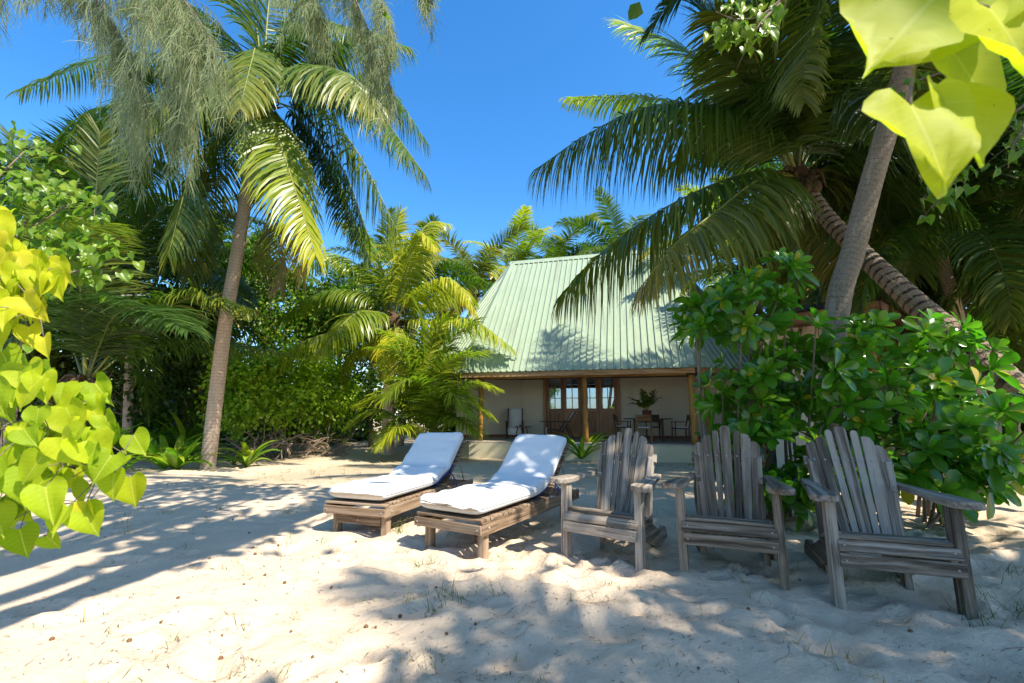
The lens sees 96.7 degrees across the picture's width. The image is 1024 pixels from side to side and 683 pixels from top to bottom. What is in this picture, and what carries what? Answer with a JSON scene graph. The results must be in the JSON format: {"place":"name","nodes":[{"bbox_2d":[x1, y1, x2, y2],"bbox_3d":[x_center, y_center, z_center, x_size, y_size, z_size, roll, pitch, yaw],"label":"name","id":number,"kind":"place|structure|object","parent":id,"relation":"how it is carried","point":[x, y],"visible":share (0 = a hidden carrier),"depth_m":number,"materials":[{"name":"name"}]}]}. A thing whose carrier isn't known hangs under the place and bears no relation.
{"place":"outdoors","nodes":[
{"label":"outdoors","id":0,"kind":"place"},
{"bbox_2d":[0,206,149,558],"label":"overhanging branch","id":1,"kind":"object","parent":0,"point":[43,447],"visible":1,"depth_m":1.08,"materials":[{"name":"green plant"}]},
{"bbox_2d":[0,0,867,414],"label":"sky","id":2,"kind":"structure","parent":0,"point":[489,113],"materials":[{"name":"blue"}]},
{"bbox_2d":[0,415,1023,682],"bbox_3d":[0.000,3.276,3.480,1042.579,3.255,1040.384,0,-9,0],"label":"sand","id":3,"kind":"structure","parent":0,"point":[72,573],"depth_m":2.89,"materials":[{"name":"beige sand"}]},
{"bbox_2d":[0,120,144,353],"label":"heart leaved tree","id":4,"kind":"object","parent":3,"relation":"on","point":[90,259],"visible":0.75,"depth_m":4.70,"materials":[{"name":"green plant"}]},
{"bbox_2d":[3,181,194,417],"bbox_3d":[-15.328,-0.486,15.530,7.986,9.192,5.561,0,-9,0],"label":"broadleaf tree","id":5,"kind":"object","parent":3,"relation":"on","point":[63,368],"visible":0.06,"depth_m":15.01,"materials":[{"name":"green plant"}]},
{"bbox_2d":[0,105,215,447],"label":"coconut palm","id":6,"kind":"object","parent":3,"relation":"on","point":[71,173],"visible":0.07,"depth_m":13.89,"materials":[{"name":"green plant"}]},
{"bbox_2d":[72,422,144,471],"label":"strap leaved plant","id":7,"kind":"object","parent":3,"relation":"on","point":[121,434],"visible":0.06,"depth_m":10.42,"materials":[{"name":"green plant"}]},
{"bbox_2d":[89,420,158,445],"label":"strap leaved plant","id":8,"kind":"object","parent":3,"relation":"on","point":[118,422],"visible":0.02,"depth_m":15.53,"materials":[{"name":"green plant"}]},
{"bbox_2d":[35,332,237,440],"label":"broadleaf tree","id":9,"kind":"object","parent":3,"relation":"on","point":[166,402],"visible":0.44,"depth_m":15.44,"materials":[{"name":"green plant"}]},
{"bbox_2d":[0,113,288,469],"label":"coconut palm","id":10,"kind":"object","parent":3,"relation":"on","point":[87,325],"visible":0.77,"depth_m":10.36,"materials":[{"name":"green plant"}]},
{"bbox_2d":[87,406,204,442],"bbox_3d":[-13.299,3.251,16.883,4.411,1.759,4.734,0,-9,0],"label":"strap leaved plant","id":11,"kind":"object","parent":3,"relation":"on","point":[152,426],"visible":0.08,"depth_m":16.70,"materials":[{"name":"green plant"}]},
{"bbox_2d":[2,120,302,455],"bbox_3d":[-12.717,-1.159,15.094,9.943,10.617,10.079,0,-9,0],"label":"coconut palm","id":12,"kind":"object","parent":3,"relation":"on","point":[167,274],"visible":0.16,"depth_m":14.91,"materials":[{"name":"green plant"}]},
{"bbox_2d":[113,425,201,455],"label":"strap leaved plant","id":13,"kind":"object","parent":3,"relation":"on","point":[117,445],"visible":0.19,"depth_m":14.58,"materials":[{"name":"green plant"}]},
{"bbox_2d":[118,433,233,471],"bbox_3d":[-8.602,2.727,11.316,2.588,0.890,3.199,0,-9,0],"label":"strap leaved plant","id":14,"kind":"object","parent":3,"relation":"on","point":[154,447],"visible":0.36,"depth_m":11.20,"materials":[{"name":"green plant"}]},
{"bbox_2d":[130,434,223,469],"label":"strap leaved plant","id":15,"kind":"object","parent":3,"relation":"on","point":[170,458],"visible":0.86,"depth_m":10.77,"materials":[{"name":"green plant"}]},
{"bbox_2d":[133,421,223,448],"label":"strap leaved plant","id":16,"kind":"object","parent":3,"relation":"on","point":[170,435],"visible":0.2,"depth_m":15.88,"materials":[{"name":"green plant"}]},
{"bbox_2d":[131,411,239,448],"bbox_3d":[-11.019,3.053,15.397,2.842,1.675,3.276,0,-9,0],"label":"strap leaved plant","id":17,"kind":"object","parent":3,"relation":"on","point":[182,431],"visible":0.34,"depth_m":15.16,"materials":[{"name":"green plant"}]},
{"bbox_2d":[114,216,272,428],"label":"broadleaf tree","id":18,"kind":"object","parent":3,"relation":"on","point":[208,323],"visible":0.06,"depth_m":17.47,"materials":[{"name":"green plant"}]},
{"bbox_2d":[162,411,233,449],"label":"strap leaved plant","id":19,"kind":"object","parent":3,"relation":"on","point":[193,416],"visible":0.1,"depth_m":16.91,"materials":[{"name":"green plant"}]},
{"bbox_2d":[5,0,433,468],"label":"coconut palm","id":20,"kind":"object","parent":3,"relation":"on","point":[283,170],"visible":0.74,"depth_m":11.61,"materials":[{"name":"green plant"}]},
{"bbox_2d":[0,0,445,212],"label":"casuarina tree","id":21,"kind":"object","parent":3,"relation":"on","point":[193,50],"visible":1,"depth_m":5.71,"materials":[{"name":"green plant"}]},
{"bbox_2d":[113,192,334,428],"bbox_3d":[-12.660,-0.437,19.519,7.802,10.647,8.559,-4,-10,23],"label":"coconut palm","id":22,"kind":"object","parent":3,"relation":"on","point":[226,244],"visible":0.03,"depth_m":18.11,"materials":[{"name":"green plant"}]},
{"bbox_2d":[220,447,242,464],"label":"strap leaved plant","id":23,"kind":"object","parent":3,"relation":"on","point":[233,462],"visible":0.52,"depth_m":12.52,"materials":[{"name":"green plant"}]},
{"bbox_2d":[219,430,271,449],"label":"strap leaved plant","id":24,"kind":"object","parent":3,"relation":"on","point":[238,441],"visible":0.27,"depth_m":16.67,"materials":[{"name":"green plant"}]},
{"bbox_2d":[217,440,279,466],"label":"strap leaved plant","id":25,"kind":"object","parent":3,"relation":"on","point":[248,456],"visible":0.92,"depth_m":11.94,"materials":[{"name":"green plant"}]},
{"bbox_2d":[186,297,340,447],"bbox_3d":[-9.315,1.265,17.364,5.718,6.256,3.381,0,-9,0],"label":"leafy bush","id":26,"kind":"object","parent":3,"relation":"on","point":[275,335],"visible":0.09,"depth_m":17.46,"materials":[{"name":"green plant"}]},
{"bbox_2d":[197,424,331,460],"bbox_3d":[-8.259,3.222,14.871,4.600,1.160,2.185,0,-9,0],"label":"brushwood pile","id":27,"kind":"object","parent":3,"relation":"on","point":[283,442],"visible":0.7,"depth_m":14.70,"materials":[{"name":"brown wood"}]},
{"bbox_2d":[187,326,380,453],"bbox_3d":[-7.590,1.793,15.854,6.052,4.788,3.695,5,-11,-31],"label":"leafy bush","id":28,"kind":"object","parent":3,"relation":"on","point":[248,403],"visible":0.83,"depth_m":15.09,"materials":[{"name":"green plant"}]},
{"bbox_2d":[204,229,371,449],"bbox_3d":[-9.593,-0.208,18.777,7.913,9.666,5.287,0,-9,0],"label":"broadleaf tree","id":29,"kind":"object","parent":3,"relation":"on","point":[310,291],"visible":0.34,"depth_m":18.21,"materials":[{"name":"green plant"}]},
{"bbox_2d":[280,424,358,455],"bbox_3d":[-6.602,3.418,15.873,2.752,1.076,1.823,0,-9,0],"label":"brushwood pile","id":30,"kind":"object","parent":3,"relation":"on","point":[339,452],"visible":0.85,"depth_m":15.84,"materials":[{"name":"brown wood"}]},
{"bbox_2d":[279,261,410,388],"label":"coconut palm","id":31,"kind":"object","parent":3,"relation":"on","point":[340,278],"visible":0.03,"depth_m":25.41,"materials":[{"name":"green plant"}]},
{"bbox_2d":[290,264,444,440],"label":"broadleaf tree","id":32,"kind":"object","parent":3,"relation":"on","point":[351,350],"visible":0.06,"depth_m":24.15,"materials":[{"name":"green plant"}]},
{"bbox_2d":[331,356,413,446],"bbox_3d":[-6.160,2.573,19.828,3.798,4.475,3.717,-7,-11,37],"label":"leafy bush","id":33,"kind":"object","parent":3,"relation":"on","point":[370,423],"visible":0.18,"depth_m":19.40,"materials":[{"name":"green plant"}]},
{"bbox_2d":[322,205,444,422],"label":"coconut palm","id":34,"kind":"object","parent":3,"relation":"on","point":[379,237],"visible":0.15,"depth_m":27.29,"materials":[{"name":"green plant"}]},
{"bbox_2d":[251,202,517,454],"bbox_3d":[-4.622,-0.520,16.344,9.657,9.873,5.240,0,-9,0],"label":"coconut palm","id":35,"kind":"object","parent":3,"relation":"on","point":[405,264],"visible":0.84,"depth_m":16.41,"materials":[{"name":"green plant"}]},
{"bbox_2d":[323,440,472,535],"bbox_3d":[-1.195,1.639,5.354,0.715,0.860,2.035,-3,-10,19],"label":"sun lounger","id":36,"kind":"object","parent":3,"relation":"on","point":[343,510],"visible":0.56,"depth_m":4.50,"materials":[{"name":"brown wood"}]},
{"bbox_2d":[329,432,462,499],"bbox_3d":[-1.203,1.417,5.265,0.752,0.672,1.768,-3,-10,19],"label":"cushion","id":37,"kind":"object","parent":36,"relation":"on","point":[428,460],"visible":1,"depth_m":5.39,"materials":[{"name":"white fabric"}]},
{"bbox_2d":[343,212,494,445],"bbox_3d":[-4.342,-0.257,21.805,7.552,11.119,7.425,5,-10,-28],"label":"coconut palm","id":38,"kind":"object","parent":3,"relation":"on","point":[442,269],"visible":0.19,"depth_m":21.02,"materials":[{"name":"green plant"}]},
{"bbox_2d":[340,293,504,454],"bbox_3d":[-2.726,1.058,14.626,5.104,5.341,3.697,0,-9,0],"label":"palm seedling","id":39,"kind":"object","parent":3,"relation":"on","point":[432,403],"visible":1,"depth_m":14.12,"materials":[{"name":"green plant"}]},
{"bbox_2d":[402,220,529,349],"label":"coconut palm","id":40,"kind":"object","parent":3,"relation":"on","point":[481,271],"visible":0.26,"depth_m":24.10,"materials":[{"name":"green plant"}]},
{"bbox_2d":[414,444,578,558],"bbox_3d":[-0.033,1.534,4.696,0.715,0.860,2.036,-5,-10,31],"label":"sun lounger","id":41,"kind":"object","parent":3,"relation":"on","point":[431,521],"visible":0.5,"depth_m":3.99,"materials":[{"name":"brown wood"}]},
{"bbox_2d":[420,434,566,514],"bbox_3d":[-0.066,1.314,4.612,0.752,0.672,1.768,-5,-10,31],"label":"cushion","id":42,"kind":"object","parent":41,"relation":"on","point":[527,469],"visible":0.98,"depth_m":4.65,"materials":[{"name":"white fabric"}]},
{"bbox_2d":[357,0,642,19],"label":"broadleaf tree","id":43,"kind":"object","parent":3,"relation":"on","point":[635,10],"visible":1,"depth_m":5.19,"materials":[{"name":"green plant"}]},
{"bbox_2d":[461,205,555,290],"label":"coconut palm","id":44,"kind":"object","parent":3,"relation":"on","point":[523,218],"visible":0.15,"depth_m":26.66,"materials":[{"name":"green plant"}]},
{"bbox_2d":[0,353,1023,450],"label":"woodland","id":45,"kind":"object","parent":3,"relation":"on","point":[359,437],"visible":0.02,"depth_m":21.89,"materials":[{"name":"green plant"}]},
{"bbox_2d":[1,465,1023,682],"bbox_3d":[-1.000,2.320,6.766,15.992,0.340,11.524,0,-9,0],"label":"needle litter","id":46,"kind":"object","parent":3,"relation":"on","point":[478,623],"visible":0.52,"depth_m":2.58,"materials":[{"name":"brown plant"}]},
{"bbox_2d":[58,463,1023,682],"bbox_3d":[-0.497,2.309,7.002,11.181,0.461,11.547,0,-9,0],"label":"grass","id":47,"kind":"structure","parent":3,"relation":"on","point":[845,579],"depth_m":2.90,"materials":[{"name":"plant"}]},
{"bbox_2d":[502,212,609,260],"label":"coconut palm","id":48,"kind":"object","parent":3,"relation":"on","point":[554,250],"visible":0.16,"depth_m":28.29,"materials":[{"name":"green plant"}]},
{"bbox_2d":[561,430,609,458],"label":"strap leaved plant","id":49,"kind":"object","parent":3,"relation":"on","point":[581,452],"visible":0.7,"depth_m":13.75,"materials":[{"name":"green plant"}]},
{"bbox_2d":[429,249,753,462],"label":"house","id":50,"kind":"structure","parent":3,"relation":"on","point":[593,376],"depth_m":16.36,"materials":[{"name":"metal"}]},
{"bbox_2d":[505,409,523,437],"bbox_3d":[0.108,3.056,17.020,0.675,1.094,0.990,0,-9,3],"label":"planter chair","id":51,"kind":"object","parent":50,"relation":"on","point":[514,417],"visible":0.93,"depth_m":17.20,"materials":[{"name":"white wood"}]},
{"bbox_2d":[515,426,530,437],"bbox_3d":[0.381,3.214,16.003,0.600,0.454,0.440,-2,-9,15],"label":"side table","id":52,"kind":"object","parent":50,"relation":"on","point":[523,429],"visible":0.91,"depth_m":15.88,"materials":[{"name":"brown wood"}]},
{"bbox_2d":[546,379,563,436],"bbox_3d":[1.700,2.503,17.847,0.665,2.387,0.195,-2,-9,15],"label":"door","id":53,"kind":"structure","parent":50,"relation":"in","point":[554,388],"depth_m":17.81,"materials":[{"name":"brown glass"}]},
{"bbox_2d":[539,411,575,438],"bbox_3d":[1.655,3.043,16.577,1.272,0.980,0.675,0,-9,-3],"label":"planter chair","id":54,"kind":"object","parent":50,"relation":"on","point":[564,425],"visible":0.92,"depth_m":16.37,"materials":[{"name":"brown wood"}]},
{"bbox_2d":[563,379,581,436],"bbox_3d":[2.354,2.472,17.652,0.666,2.387,0.229,-4,-10,21],"label":"door","id":55,"kind":"structure","parent":50,"relation":"in","point":[576,425],"depth_m":17.57,"materials":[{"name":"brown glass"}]},
{"bbox_2d":[581,378,599,436],"bbox_3d":[2.989,2.437,17.431,0.665,2.387,0.050,-2,-9,15],"label":"door","id":56,"kind":"structure","parent":50,"relation":"in","point":[593,413],"depth_m":17.34,"materials":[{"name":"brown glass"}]},
{"bbox_2d":[598,378,617,436],"bbox_3d":[3.664,2.420,17.326,0.665,2.387,0.194,-2,-9,15],"label":"door","id":57,"kind":"structure","parent":50,"relation":"in","point":[607,387],"depth_m":17.26,"materials":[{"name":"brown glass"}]},
{"bbox_2d":[612,415,631,438],"bbox_3d":[3.859,2.992,15.940,0.579,0.863,0.520,-4,-10,25],"label":"dining chair","id":58,"kind":"object","parent":50,"relation":"on","point":[617,421],"visible":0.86,"depth_m":15.80,"materials":[{"name":"brown wood"}]},
{"bbox_2d":[635,415,651,442],"bbox_3d":[4.206,2.768,14.523,0.520,0.863,0.579,-2,-9,15],"label":"dining chair","id":59,"kind":"object","parent":50,"relation":"on","point":[643,417],"visible":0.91,"depth_m":14.33,"materials":[{"name":"brown wood"}]},
{"bbox_2d":[624,418,672,440],"bbox_3d":[4.578,2.951,15.273,1.600,0.735,0.960,-2,-9,15],"label":"dining table","id":60,"kind":"object","parent":50,"relation":"on","point":[658,420],"visible":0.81,"depth_m":14.98,"materials":[{"name":"brown wood"}]},
{"bbox_2d":[627,389,661,415],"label":"potted palm","id":61,"kind":"object","parent":60,"relation":"on","point":[648,401],"visible":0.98,"depth_m":15.26,"materials":[{"name":"green plant"}]},
{"bbox_2d":[645,414,660,439],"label":"dining chair","id":62,"kind":"object","parent":50,"relation":"on","point":[656,416],"visible":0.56,"depth_m":15.84,"materials":[{"name":"brown wood"}]},
{"bbox_2d":[670,415,690,441],"bbox_3d":[5.472,2.795,14.694,0.579,0.863,0.520,-1,-9,7],"label":"dining chair","id":63,"kind":"object","parent":50,"relation":"on","point":[685,427],"visible":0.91,"depth_m":14.67,"materials":[{"name":"brown wood"}]},
{"bbox_2d":[549,428,666,571],"bbox_3d":[0.951,1.361,4.068,0.857,1.140,1.106,-5,-10,32],"label":"adirondack chair","id":64,"kind":"object","parent":3,"relation":"on","point":[609,513],"visible":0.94,"depth_m":3.99,"materials":[{"name":"grey wood"}]},
{"bbox_2d":[553,186,685,256],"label":"coconut palm","id":65,"kind":"object","parent":3,"relation":"on","point":[613,233],"visible":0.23,"depth_m":26.85,"materials":[{"name":"green plant"}]},
{"bbox_2d":[661,426,795,590],"bbox_3d":[1.774,1.288,3.719,0.883,1.175,1.140,-6,-11,26],"label":"adirondack chair","id":66,"kind":"object","parent":3,"relation":"on","point":[705,527],"visible":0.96,"depth_m":3.65,"materials":[{"name":"grey wood"}]},
{"bbox_2d":[638,164,828,408],"bbox_3d":[8.699,-1.243,16.941,8.309,11.332,7.959,-5,-10,28],"label":"coconut palm","id":67,"kind":"object","parent":3,"relation":"on","point":[717,276],"visible":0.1,"depth_m":16.71,"materials":[{"name":"green plant"}]},
{"bbox_2d":[665,247,858,532],"bbox_3d":[2.735,0.476,5.001,1.886,3.194,1.404,0,-9,0],"label":"glossy shrub","id":68,"kind":"object","parent":3,"relation":"on","point":[785,395],"visible":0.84,"depth_m":4.88,"materials":[{"name":"green plant"}]},
{"bbox_2d":[709,276,823,368],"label":"broadleaf tree","id":69,"kind":"object","parent":3,"relation":"on","point":[766,309],"depth_m":16.94,"materials":[{"name":"green plant"}]},
{"bbox_2d":[525,0,1023,405],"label":"coconut palm","id":70,"kind":"object","parent":3,"relation":"on","point":[811,199],"visible":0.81,"depth_m":8.54,"materials":[{"name":"green plant"}]},
{"bbox_2d":[636,0,944,440],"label":"coconut palm","id":71,"kind":"object","parent":3,"relation":"on","point":[841,288],"visible":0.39,"depth_m":6.20,"materials":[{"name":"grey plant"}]},
{"bbox_2d":[690,138,939,372],"bbox_3d":[10.433,-1.825,16.044,8.701,12.356,9.120,0,-9,0],"label":"coconut palm","id":72,"kind":"object","parent":3,"relation":"on","point":[760,303],"visible":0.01,"depth_m":15.33,"materials":[{"name":"green plant"}]},
{"bbox_2d":[739,299,920,466],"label":"pavilion","id":73,"kind":"structure","parent":3,"relation":"on","point":[881,304],"depth_m":11.51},
{"bbox_2d":[762,248,923,449],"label":"coconut palm","id":74,"kind":"object","parent":3,"relation":"on","point":[882,388],"depth_m":16.38,"materials":[{"name":"green plant"}]},
{"bbox_2d":[708,35,1023,429],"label":"coconut palm","id":75,"kind":"object","parent":3,"relation":"on","point":[1008,309],"visible":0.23,"depth_m":9.32,"materials":[{"name":"green plant"}]},
{"bbox_2d":[800,426,985,619],"bbox_3d":[2.524,1.211,3.261,0.883,1.170,1.141,-3,-10,20],"label":"adirondack chair","id":76,"kind":"object","parent":3,"relation":"on","point":[903,557],"visible":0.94,"depth_m":2.97,"materials":[{"name":"grey wood"}]},
{"bbox_2d":[781,308,1023,528],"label":"glossy shrub","id":77,"kind":"object","parent":3,"relation":"on","point":[966,459],"visible":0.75,"depth_m":4.57,"materials":[{"name":"green plant"}]},
{"bbox_2d":[802,55,1023,376],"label":"coconut palm","id":78,"kind":"object","parent":3,"relation":"on","point":[1014,78],"visible":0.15,"depth_m":9.83,"materials":[{"name":"green plant"}]},
{"bbox_2d":[812,170,1023,432],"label":"coconut palm","id":79,"kind":"object","parent":3,"relation":"on","point":[935,300],"visible":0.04,"depth_m":12.03,"materials":[{"name":"green plant"}]},
{"bbox_2d":[888,300,975,432],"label":"broadleaf tree","id":80,"kind":"object","parent":3,"relation":"on","point":[909,373],"depth_m":16.71,"materials":[{"name":"green plant"}]},
{"bbox_2d":[953,300,1023,441],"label":"broadleaf tree","id":81,"kind":"object","parent":3,"relation":"on","point":[1019,427],"depth_m":15.90,"materials":[{"name":"plant"}]},
{"bbox_2d":[703,0,787,77],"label":"overhanging branch","id":82,"kind":"object","parent":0,"point":[735,27],"visible":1,"depth_m":3.38,"materials":[{"name":"green plant"}]},
{"bbox_2d":[839,0,1023,198],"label":"overhanging branch","id":83,"kind":"object","parent":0,"point":[953,123],"visible":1,"depth_m":0.56,"materials":[{"name":"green plant"}]},
{"bbox_2d":[891,58,1023,224],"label":"overhanging branch","id":84,"kind":"object","parent":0,"point":[1013,157],"visible":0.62,"depth_m":3.45,"materials":[{"name":"green plant"}]}
]}

